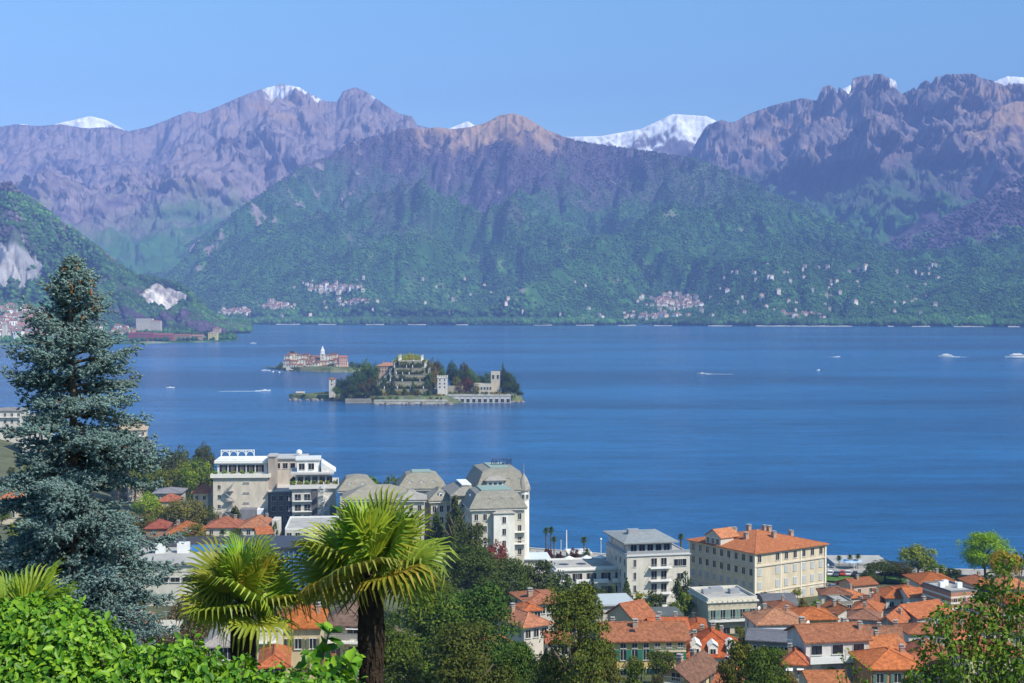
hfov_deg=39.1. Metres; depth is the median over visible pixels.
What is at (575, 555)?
tree
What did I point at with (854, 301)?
house
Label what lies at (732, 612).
window
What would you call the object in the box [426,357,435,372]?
tree
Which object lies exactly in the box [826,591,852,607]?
building
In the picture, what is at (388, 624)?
tree
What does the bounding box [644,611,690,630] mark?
house
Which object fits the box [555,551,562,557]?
tree
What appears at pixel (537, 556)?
pavilion
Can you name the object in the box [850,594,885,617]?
house
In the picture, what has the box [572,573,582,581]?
window
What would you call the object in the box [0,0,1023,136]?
sky
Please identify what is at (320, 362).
house
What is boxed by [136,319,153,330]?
apartment block
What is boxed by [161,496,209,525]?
tree
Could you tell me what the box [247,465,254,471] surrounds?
window
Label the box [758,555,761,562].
window
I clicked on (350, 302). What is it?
village houses
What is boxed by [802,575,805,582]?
window
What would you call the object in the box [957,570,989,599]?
house
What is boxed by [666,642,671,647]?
window
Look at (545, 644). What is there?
house
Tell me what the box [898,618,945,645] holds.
house
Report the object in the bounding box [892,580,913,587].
house
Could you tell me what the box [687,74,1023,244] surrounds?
mountains
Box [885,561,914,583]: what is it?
tree
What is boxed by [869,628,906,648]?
house
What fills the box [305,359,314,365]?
house
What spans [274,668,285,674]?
window
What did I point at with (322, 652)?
sprig shrub
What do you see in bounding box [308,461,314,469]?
window
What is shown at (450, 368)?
tree
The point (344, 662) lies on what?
sprig shrub
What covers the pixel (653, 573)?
window
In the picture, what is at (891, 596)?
house
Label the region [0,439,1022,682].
ground
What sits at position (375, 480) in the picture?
tree
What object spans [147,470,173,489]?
tree
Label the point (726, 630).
window
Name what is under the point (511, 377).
tree
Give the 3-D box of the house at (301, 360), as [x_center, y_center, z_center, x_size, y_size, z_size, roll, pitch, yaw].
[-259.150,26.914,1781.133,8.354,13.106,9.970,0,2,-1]
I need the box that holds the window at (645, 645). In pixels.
[643,643,648,647]
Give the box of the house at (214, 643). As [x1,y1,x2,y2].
[201,625,230,662]
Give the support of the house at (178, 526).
on the ground at (7, 458)
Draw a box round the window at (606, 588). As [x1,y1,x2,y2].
[601,586,609,592]
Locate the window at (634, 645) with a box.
[631,643,637,648]
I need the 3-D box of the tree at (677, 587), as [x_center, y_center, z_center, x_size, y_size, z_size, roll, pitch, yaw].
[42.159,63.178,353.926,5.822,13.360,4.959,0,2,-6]
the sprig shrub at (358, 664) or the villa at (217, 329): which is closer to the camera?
the sprig shrub at (358, 664)
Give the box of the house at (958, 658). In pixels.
[948,635,1012,682]
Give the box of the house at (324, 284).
[322,282,327,291]
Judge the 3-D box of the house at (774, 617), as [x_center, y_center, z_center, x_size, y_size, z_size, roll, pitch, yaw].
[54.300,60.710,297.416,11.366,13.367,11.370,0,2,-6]
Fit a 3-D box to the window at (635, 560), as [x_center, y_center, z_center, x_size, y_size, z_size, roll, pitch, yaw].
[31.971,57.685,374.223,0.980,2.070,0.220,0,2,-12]
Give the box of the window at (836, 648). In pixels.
[831,644,843,654]
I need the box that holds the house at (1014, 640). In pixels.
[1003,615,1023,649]
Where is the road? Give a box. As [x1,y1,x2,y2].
[555,555,1023,578]
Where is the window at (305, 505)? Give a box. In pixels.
[304,504,309,510]
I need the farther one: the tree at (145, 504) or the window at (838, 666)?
the tree at (145, 504)
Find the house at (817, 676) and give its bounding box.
[795,669,850,682]
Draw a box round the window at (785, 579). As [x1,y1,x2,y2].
[784,578,787,585]
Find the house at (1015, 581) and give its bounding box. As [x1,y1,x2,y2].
[987,573,1023,599]
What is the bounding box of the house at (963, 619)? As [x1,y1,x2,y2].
[944,615,979,634]
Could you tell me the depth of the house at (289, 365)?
1743.22 m
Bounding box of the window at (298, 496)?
[295,494,300,500]
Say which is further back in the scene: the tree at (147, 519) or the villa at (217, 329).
the villa at (217, 329)
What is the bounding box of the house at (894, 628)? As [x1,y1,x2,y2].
[863,614,903,639]
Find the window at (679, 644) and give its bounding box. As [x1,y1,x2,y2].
[677,642,683,647]
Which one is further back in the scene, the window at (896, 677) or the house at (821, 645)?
the house at (821, 645)
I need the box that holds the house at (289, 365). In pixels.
[286,363,297,369]
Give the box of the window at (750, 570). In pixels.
[749,568,752,575]
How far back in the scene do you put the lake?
1023.14 m
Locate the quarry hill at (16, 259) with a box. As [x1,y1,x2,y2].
[0,185,251,333]
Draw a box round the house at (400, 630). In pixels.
[385,628,416,679]
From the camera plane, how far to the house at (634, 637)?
259.58 m
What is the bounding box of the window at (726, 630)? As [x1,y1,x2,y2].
[723,627,729,633]
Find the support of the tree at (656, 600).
on the ground at (7, 458)
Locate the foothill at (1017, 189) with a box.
[887,183,1023,249]
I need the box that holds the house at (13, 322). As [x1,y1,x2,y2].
[9,319,16,325]
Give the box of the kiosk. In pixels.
[565,549,592,557]
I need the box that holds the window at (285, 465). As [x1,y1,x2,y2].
[282,463,287,468]
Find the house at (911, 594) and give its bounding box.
[896,587,921,603]
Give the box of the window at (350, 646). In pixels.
[348,644,357,651]
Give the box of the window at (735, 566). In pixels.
[734,565,737,572]
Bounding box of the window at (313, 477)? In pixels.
[312,476,317,483]
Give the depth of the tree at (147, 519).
462.08 m
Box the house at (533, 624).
[493,600,553,673]
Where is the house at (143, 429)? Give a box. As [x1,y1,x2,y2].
[114,424,148,487]
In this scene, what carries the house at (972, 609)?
on the ground at (7, 458)
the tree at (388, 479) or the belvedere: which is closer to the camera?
the tree at (388, 479)
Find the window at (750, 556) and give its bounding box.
[749,555,752,562]
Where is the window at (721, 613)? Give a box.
[718,609,727,619]
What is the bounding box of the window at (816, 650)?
[810,645,822,655]
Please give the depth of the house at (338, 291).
5219.74 m
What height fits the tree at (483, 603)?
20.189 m
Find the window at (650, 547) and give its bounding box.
[647,544,653,550]
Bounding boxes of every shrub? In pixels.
[289,648,323,682]
[306,621,343,678]
[317,648,362,682]
[342,646,364,682]
[628,655,643,667]
[650,672,662,682]
[738,626,744,636]
[782,671,798,682]
[792,587,802,598]
[811,599,821,606]
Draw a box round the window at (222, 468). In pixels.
[219,465,227,472]
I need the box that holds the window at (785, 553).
[784,551,788,558]
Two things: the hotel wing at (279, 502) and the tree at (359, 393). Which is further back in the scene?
the tree at (359, 393)
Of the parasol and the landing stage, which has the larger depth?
the landing stage
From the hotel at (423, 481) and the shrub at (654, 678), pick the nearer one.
the shrub at (654, 678)
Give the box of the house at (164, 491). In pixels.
[151,487,187,520]
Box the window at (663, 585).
[661,583,666,591]
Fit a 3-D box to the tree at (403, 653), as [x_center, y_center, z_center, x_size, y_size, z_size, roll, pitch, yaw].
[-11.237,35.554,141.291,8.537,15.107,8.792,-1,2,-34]
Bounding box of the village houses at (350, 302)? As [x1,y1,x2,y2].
[0,263,936,337]
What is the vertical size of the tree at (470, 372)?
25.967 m
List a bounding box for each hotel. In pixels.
[210,450,270,519]
[288,455,338,519]
[337,474,374,520]
[342,484,406,511]
[396,469,445,539]
[396,489,426,541]
[425,486,449,541]
[461,485,527,589]
[465,459,530,557]
[603,528,690,608]
[686,524,829,597]
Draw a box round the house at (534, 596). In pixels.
[509,587,557,630]
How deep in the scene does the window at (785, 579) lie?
403.51 m
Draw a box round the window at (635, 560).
[633,559,636,567]
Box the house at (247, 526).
[238,513,272,534]
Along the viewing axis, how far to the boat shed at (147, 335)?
2901.03 m
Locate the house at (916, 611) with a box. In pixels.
[882,596,956,625]
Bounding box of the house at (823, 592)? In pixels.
[815,579,852,603]
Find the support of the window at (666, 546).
in the hotel at (655, 560)
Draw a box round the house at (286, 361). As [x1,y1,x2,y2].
[283,359,290,367]
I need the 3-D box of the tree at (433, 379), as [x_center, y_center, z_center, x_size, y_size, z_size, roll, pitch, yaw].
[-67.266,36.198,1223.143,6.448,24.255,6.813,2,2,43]
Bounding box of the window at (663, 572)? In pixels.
[661,570,666,579]
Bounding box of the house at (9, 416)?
[0,407,29,442]
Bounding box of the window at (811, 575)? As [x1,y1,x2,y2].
[810,574,813,581]
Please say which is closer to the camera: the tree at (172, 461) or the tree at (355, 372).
the tree at (172, 461)
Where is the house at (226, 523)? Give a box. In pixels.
[206,511,244,535]
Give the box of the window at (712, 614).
[708,610,717,619]
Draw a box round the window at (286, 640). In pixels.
[284,638,288,645]
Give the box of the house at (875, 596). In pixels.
[857,586,885,615]
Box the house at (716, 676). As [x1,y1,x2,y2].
[711,655,744,682]
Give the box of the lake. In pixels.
[0,324,1023,568]
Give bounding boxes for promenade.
[529,549,1023,575]
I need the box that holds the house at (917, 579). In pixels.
[902,568,957,586]
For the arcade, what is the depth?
179.25 m
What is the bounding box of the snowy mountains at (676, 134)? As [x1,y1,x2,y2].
[2,76,1023,156]
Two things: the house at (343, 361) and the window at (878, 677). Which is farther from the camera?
the house at (343, 361)
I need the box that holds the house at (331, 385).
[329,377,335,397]
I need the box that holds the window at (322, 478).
[319,476,324,481]
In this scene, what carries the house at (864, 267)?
on the central mountain at (493, 130)
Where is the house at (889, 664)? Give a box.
[848,644,928,682]
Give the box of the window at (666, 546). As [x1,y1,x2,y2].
[664,543,669,549]
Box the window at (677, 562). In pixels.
[674,558,686,565]
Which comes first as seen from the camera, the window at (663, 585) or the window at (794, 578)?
the window at (663, 585)
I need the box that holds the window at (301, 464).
[299,461,304,469]
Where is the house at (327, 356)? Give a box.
[325,354,330,359]
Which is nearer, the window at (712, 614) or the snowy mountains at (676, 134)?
the window at (712, 614)
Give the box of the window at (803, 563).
[802,562,805,569]
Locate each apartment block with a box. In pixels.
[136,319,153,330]
[150,320,161,330]
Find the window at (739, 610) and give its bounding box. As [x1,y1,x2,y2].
[738,608,746,618]
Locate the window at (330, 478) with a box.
[326,476,332,482]
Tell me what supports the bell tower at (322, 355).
on the fishing island at (323, 369)
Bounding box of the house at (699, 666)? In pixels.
[654,648,720,682]
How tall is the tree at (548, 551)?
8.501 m
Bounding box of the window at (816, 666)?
[812,664,820,669]
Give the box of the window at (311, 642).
[306,638,318,649]
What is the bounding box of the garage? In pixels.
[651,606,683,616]
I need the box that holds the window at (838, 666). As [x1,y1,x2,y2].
[833,663,841,669]
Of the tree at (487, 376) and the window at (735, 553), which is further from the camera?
the tree at (487, 376)
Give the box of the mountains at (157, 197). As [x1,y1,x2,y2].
[0,84,427,274]
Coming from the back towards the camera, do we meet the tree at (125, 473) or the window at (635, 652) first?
the tree at (125, 473)
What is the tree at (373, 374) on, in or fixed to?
on the garden island at (361, 397)
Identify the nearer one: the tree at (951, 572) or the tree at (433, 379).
the tree at (951, 572)
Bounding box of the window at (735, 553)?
[734,552,737,559]
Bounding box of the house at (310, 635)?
[277,602,328,680]
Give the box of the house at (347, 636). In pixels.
[325,600,358,680]
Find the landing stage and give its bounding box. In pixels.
[826,555,886,566]
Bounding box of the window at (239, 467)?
[237,465,245,471]
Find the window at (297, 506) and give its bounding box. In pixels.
[295,504,300,510]
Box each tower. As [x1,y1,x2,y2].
[2,321,7,337]
[267,453,278,516]
[320,346,324,359]
[437,375,447,395]
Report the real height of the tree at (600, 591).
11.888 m
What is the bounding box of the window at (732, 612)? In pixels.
[728,609,736,619]
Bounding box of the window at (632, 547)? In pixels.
[630,545,636,550]
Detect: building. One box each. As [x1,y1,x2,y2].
[114,536,253,605]
[235,535,346,589]
[278,449,308,483]
[285,516,338,535]
[543,555,617,592]
[687,585,758,633]
[755,593,798,609]
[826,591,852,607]
[922,578,976,610]
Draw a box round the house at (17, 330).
[13,329,24,338]
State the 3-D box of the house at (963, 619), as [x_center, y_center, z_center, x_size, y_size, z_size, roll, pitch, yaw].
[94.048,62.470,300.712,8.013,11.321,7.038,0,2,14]
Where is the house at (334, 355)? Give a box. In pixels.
[330,353,337,359]
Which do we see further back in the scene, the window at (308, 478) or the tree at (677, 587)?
the window at (308, 478)
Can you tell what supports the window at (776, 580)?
in the hotel at (766, 558)
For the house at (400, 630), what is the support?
on the ground at (7, 458)
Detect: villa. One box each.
[208,331,217,339]
[213,327,220,333]
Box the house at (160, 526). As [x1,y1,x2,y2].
[144,518,172,536]
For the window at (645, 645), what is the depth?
259.19 m
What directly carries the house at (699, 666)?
on the ground at (7, 458)
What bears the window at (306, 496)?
in the hotel at (313, 485)
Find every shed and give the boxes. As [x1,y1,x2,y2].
[128,332,154,340]
[154,333,174,340]
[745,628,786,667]
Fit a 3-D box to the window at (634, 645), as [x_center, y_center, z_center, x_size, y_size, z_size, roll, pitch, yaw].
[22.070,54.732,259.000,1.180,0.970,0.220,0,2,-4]
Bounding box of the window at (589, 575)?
[587,573,596,580]
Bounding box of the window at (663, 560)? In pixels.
[661,557,666,566]
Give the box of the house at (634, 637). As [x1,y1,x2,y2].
[598,615,691,674]
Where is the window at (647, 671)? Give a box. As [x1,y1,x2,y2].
[642,668,651,674]
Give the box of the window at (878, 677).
[873,673,886,682]
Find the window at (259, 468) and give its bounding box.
[256,464,263,471]
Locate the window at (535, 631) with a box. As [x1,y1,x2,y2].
[533,628,538,637]
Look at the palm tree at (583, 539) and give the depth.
453.87 m
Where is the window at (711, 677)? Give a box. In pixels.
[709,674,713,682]
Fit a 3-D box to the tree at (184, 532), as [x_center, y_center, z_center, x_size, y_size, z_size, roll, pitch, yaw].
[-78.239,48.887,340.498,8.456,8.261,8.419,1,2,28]
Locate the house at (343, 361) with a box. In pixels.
[338,355,347,366]
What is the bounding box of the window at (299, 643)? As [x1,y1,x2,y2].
[291,638,304,649]
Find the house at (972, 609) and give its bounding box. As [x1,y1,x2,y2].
[960,596,1009,618]
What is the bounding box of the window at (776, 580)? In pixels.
[775,579,778,586]
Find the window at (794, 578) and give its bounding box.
[793,576,796,583]
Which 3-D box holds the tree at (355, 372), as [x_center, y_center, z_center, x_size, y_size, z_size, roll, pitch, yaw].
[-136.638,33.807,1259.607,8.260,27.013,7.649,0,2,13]
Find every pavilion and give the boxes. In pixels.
[154,611,183,644]
[524,552,550,580]
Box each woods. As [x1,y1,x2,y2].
[0,180,253,332]
[0,301,236,342]
[143,128,1023,326]
[216,295,1023,326]
[883,176,1023,249]
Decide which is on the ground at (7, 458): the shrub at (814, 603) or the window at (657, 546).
the shrub at (814, 603)
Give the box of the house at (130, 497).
[127,440,153,501]
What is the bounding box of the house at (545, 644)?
[541,630,570,678]
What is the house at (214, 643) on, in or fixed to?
on the ground at (7, 458)
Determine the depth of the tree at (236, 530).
393.50 m
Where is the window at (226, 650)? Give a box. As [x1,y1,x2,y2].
[222,648,230,660]
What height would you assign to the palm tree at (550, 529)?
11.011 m
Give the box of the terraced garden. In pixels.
[379,355,437,394]
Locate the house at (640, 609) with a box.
[605,593,656,620]
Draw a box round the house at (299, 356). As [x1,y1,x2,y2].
[296,354,303,363]
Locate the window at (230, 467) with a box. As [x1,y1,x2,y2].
[228,465,236,472]
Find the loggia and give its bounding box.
[474,383,491,393]
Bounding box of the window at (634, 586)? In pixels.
[633,585,636,592]
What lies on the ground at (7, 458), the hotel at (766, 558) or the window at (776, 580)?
the hotel at (766, 558)
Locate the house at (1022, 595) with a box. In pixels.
[993,587,1023,620]
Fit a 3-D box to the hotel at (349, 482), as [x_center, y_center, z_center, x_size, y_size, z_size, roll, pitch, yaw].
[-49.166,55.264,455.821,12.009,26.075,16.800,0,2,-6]
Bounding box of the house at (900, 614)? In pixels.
[873,605,910,624]
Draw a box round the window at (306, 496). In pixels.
[304,494,310,500]
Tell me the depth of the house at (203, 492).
482.04 m
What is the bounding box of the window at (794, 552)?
[793,550,796,557]
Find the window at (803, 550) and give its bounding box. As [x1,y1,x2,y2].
[802,549,805,556]
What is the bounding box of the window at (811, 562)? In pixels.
[810,561,813,568]
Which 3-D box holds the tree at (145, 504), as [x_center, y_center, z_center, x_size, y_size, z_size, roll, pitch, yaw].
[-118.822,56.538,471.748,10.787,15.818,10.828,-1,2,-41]
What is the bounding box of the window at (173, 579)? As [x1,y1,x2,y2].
[170,577,180,582]
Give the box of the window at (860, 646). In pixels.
[853,643,864,650]
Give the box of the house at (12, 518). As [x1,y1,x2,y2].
[0,490,23,523]
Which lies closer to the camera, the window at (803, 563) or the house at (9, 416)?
the window at (803, 563)
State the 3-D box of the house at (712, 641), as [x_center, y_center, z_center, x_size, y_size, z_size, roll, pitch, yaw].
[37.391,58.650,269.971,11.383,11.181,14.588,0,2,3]
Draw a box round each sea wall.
[345,399,371,402]
[374,399,446,403]
[448,394,510,402]
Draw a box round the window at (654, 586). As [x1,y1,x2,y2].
[651,583,656,592]
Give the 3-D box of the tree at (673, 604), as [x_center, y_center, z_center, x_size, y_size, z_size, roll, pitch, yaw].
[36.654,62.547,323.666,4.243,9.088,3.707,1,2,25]
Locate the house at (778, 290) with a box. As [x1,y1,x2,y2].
[776,288,780,294]
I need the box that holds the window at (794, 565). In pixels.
[793,563,796,570]
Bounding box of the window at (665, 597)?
[661,596,666,604]
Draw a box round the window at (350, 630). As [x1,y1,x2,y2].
[345,627,357,633]
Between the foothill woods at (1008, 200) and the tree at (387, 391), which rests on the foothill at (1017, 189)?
the foothill woods at (1008, 200)
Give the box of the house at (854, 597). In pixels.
[844,584,865,602]
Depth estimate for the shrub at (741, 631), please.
314.12 m
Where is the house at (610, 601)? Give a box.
[588,593,632,638]
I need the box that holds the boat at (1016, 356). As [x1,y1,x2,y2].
[1005,353,1023,358]
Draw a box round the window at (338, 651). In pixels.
[331,644,340,655]
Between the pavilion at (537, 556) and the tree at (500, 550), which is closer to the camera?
the tree at (500, 550)
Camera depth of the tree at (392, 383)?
1216.74 m
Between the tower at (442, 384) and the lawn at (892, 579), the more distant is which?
the tower at (442, 384)
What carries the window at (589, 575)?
in the building at (599, 571)
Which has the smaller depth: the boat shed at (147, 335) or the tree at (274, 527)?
the tree at (274, 527)
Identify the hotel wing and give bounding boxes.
[268,484,291,534]
[442,479,472,546]
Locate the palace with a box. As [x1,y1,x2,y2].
[376,361,393,386]
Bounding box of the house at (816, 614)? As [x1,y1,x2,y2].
[789,602,839,622]
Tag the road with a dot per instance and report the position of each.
(1022, 577)
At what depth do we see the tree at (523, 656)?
139.97 m
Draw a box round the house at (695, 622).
[688,612,707,633]
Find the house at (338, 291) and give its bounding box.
[336,289,341,294]
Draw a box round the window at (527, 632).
[525,629,530,638]
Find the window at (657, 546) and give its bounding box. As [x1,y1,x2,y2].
[655,544,661,549]
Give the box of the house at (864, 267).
[862,263,867,271]
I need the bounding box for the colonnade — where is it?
[447,386,462,394]
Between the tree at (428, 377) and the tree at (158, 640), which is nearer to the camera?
the tree at (158, 640)
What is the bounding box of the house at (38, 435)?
[21,413,53,453]
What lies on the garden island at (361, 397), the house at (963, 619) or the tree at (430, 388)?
the tree at (430, 388)
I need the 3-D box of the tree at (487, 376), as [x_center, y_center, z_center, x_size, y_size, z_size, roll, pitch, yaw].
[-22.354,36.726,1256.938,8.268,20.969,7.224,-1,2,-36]
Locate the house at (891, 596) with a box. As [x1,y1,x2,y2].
[871,586,902,614]
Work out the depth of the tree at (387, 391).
1207.09 m
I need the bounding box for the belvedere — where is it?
[491,371,499,393]
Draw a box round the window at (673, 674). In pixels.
[670,672,680,681]
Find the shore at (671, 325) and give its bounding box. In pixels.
[276,324,1019,326]
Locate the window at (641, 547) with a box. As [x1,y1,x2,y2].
[639,544,644,550]
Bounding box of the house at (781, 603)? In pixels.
[763,595,796,608]
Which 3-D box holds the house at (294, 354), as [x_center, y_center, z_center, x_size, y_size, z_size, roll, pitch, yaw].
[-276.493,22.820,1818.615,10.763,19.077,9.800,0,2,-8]
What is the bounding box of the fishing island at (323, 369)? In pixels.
[267,365,361,371]
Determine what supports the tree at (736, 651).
on the ground at (7, 458)
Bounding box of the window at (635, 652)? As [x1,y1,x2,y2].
[629,649,640,660]
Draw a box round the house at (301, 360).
[299,358,304,365]
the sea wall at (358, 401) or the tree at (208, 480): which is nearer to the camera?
the tree at (208, 480)
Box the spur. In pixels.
[881,101,1023,245]
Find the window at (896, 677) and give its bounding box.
[890,673,903,682]
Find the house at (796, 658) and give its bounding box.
[781,639,808,680]
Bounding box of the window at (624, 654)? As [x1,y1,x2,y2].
[617,649,628,660]
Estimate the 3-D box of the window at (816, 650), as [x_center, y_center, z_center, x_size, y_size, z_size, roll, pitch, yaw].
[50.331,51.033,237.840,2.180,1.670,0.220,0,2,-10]
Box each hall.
[174,334,191,340]
[192,335,204,339]
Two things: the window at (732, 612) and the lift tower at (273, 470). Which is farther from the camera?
the lift tower at (273, 470)
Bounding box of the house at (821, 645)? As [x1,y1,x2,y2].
[784,612,872,681]
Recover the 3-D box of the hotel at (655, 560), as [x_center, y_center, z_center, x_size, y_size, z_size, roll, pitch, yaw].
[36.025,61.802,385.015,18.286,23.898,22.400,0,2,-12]
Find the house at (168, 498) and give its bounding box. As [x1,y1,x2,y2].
[159,493,181,524]
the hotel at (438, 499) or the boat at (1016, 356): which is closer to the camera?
the hotel at (438, 499)
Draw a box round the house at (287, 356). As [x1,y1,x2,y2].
[284,354,291,359]
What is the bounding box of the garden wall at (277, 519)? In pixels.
[272,517,280,534]
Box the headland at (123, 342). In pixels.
[0,310,237,344]
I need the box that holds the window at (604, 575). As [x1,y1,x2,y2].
[601,572,610,580]
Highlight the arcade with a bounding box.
[256,627,282,672]
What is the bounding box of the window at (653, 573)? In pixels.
[651,571,657,579]
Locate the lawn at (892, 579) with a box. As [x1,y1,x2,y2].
[826,575,1023,582]
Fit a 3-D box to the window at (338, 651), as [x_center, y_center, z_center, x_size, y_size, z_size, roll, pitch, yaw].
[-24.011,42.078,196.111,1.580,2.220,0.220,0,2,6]
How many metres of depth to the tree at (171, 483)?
539.57 m
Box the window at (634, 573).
[633,572,636,579]
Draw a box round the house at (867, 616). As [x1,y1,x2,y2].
[846,602,881,624]
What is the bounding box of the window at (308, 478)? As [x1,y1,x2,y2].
[305,476,310,483]
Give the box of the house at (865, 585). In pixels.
[837,574,878,593]
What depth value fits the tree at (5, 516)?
416.90 m
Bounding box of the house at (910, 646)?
[905,636,948,682]
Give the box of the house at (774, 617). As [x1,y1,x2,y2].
[741,603,806,650]
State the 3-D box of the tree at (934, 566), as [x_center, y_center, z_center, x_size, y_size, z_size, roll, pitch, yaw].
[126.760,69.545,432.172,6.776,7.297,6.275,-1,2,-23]
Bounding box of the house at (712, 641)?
[686,621,739,665]
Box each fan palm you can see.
[0,556,93,682]
[171,531,317,679]
[279,485,457,682]
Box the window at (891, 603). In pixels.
[889,601,893,607]
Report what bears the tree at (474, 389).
on the garden island at (361, 397)
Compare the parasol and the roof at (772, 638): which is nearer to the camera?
the roof at (772, 638)
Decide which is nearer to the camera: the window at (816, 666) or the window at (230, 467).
the window at (816, 666)
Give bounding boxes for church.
[311,357,319,361]
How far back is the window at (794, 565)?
405.49 m
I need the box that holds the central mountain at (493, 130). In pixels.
[148,113,1023,326]
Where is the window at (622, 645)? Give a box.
[620,643,626,648]
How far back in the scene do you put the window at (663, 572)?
376.02 m
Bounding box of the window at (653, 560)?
[651,558,656,566]
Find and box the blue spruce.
[0,253,191,682]
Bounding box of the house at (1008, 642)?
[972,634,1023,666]
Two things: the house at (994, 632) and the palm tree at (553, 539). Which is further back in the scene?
the palm tree at (553, 539)
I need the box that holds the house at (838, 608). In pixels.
[820,598,851,621]
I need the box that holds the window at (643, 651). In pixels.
[640,649,651,660]
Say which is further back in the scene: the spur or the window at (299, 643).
the spur
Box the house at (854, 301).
[851,299,857,304]
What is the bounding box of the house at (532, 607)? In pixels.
[515,601,544,616]
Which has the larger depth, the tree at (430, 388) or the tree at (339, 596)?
the tree at (430, 388)
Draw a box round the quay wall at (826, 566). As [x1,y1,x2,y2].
[529,547,1023,571]
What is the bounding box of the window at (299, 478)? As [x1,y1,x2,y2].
[297,476,303,483]
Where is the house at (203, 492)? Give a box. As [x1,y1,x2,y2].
[191,483,212,523]
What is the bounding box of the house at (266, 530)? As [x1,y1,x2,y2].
[252,526,273,534]
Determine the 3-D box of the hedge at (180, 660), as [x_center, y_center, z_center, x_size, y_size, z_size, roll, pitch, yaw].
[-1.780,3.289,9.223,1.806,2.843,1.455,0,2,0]
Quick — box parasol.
[843,560,855,562]
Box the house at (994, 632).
[977,616,1012,641]
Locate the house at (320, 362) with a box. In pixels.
[318,360,326,365]
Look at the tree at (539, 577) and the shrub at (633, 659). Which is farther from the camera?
the tree at (539, 577)
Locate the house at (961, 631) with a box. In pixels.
[942,619,982,650]
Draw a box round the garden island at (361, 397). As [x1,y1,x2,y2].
[289,389,522,402]
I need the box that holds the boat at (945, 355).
[938,354,953,356]
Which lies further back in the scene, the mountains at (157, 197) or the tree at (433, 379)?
the mountains at (157, 197)
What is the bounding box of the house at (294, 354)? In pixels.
[289,352,296,359]
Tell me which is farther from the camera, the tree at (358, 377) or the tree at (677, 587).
the tree at (358, 377)
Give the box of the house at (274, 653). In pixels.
[257,643,291,677]
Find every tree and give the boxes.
[0,508,11,526]
[4,520,35,535]
[6,467,15,472]
[105,465,132,500]
[117,465,150,501]
[119,485,126,496]
[131,490,163,520]
[131,510,150,533]
[133,465,162,497]
[135,612,169,647]
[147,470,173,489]
[148,502,176,525]
[154,626,191,660]
[155,460,193,493]
[159,450,180,478]
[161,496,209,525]
[163,600,213,640]
[170,530,189,536]
[175,445,190,468]
[177,455,213,505]
[184,523,211,536]
[191,442,216,483]
[193,505,218,525]
[201,469,214,486]
[219,528,226,534]
[229,528,242,535]
[230,505,241,518]
[272,522,278,534]
[305,590,348,608]
[331,386,342,394]
[335,378,344,397]
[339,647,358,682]
[340,390,349,395]
[342,376,357,397]
[344,384,359,397]
[351,365,358,377]
[352,391,361,395]
[353,371,366,391]
[357,381,371,398]
[357,627,433,682]
[359,358,371,378]
[364,391,371,396]
[366,376,377,391]
[367,362,379,381]
[369,474,378,483]
[371,381,378,394]
[379,476,389,483]
[380,376,386,388]
[384,608,405,629]
[385,384,388,395]
[385,589,495,682]
[389,475,399,484]
[391,372,395,393]
[393,553,459,622]
[394,354,407,361]
[406,352,414,359]
[413,354,423,359]
[418,619,524,682]
[425,373,430,388]
[425,512,446,552]
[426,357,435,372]
[427,380,432,394]
[429,364,439,387]
[429,371,436,388]
[432,359,444,370]
[436,494,473,594]
[439,368,447,378]
[439,544,511,616]
[442,581,525,681]
[446,360,456,385]
[450,376,460,385]
[452,367,463,384]
[455,383,464,392]
[458,522,496,590]
[460,361,469,391]
[461,377,473,393]
[464,367,474,392]
[470,372,479,385]
[471,383,479,391]
[473,556,533,616]
[478,376,485,382]
[483,641,539,682]
[484,372,490,382]
[486,539,510,576]
[500,362,504,393]
[500,369,509,386]
[500,381,512,394]
[506,374,516,394]
[510,381,520,397]
[516,560,555,591]
[527,581,615,682]
[530,650,584,682]
[542,527,548,548]
[542,569,574,594]
[544,548,552,558]
[548,526,554,550]
[551,536,557,557]
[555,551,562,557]
[569,547,579,557]
[580,536,587,550]
[580,647,627,682]
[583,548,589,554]
[590,584,606,593]
[607,584,615,592]
[622,577,632,598]
[625,659,647,682]
[633,591,650,606]
[645,588,663,606]
[645,649,675,678]
[667,600,683,613]
[671,571,691,608]
[677,533,684,547]
[677,592,696,617]
[715,659,737,682]
[724,639,755,682]
[739,645,792,682]
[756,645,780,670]
[797,598,808,606]
[835,648,873,682]
[859,565,882,581]
[863,559,901,582]
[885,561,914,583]
[896,542,937,571]
[899,669,922,682]
[901,551,1023,682]
[924,561,947,574]
[944,568,961,578]
[953,530,1019,577]
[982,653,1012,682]
[987,548,1023,577]
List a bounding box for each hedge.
[0,588,150,682]
[100,628,367,682]
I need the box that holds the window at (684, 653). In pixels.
[675,648,685,659]
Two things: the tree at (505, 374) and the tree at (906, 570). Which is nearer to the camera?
the tree at (906, 570)
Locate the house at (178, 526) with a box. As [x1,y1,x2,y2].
[166,520,207,536]

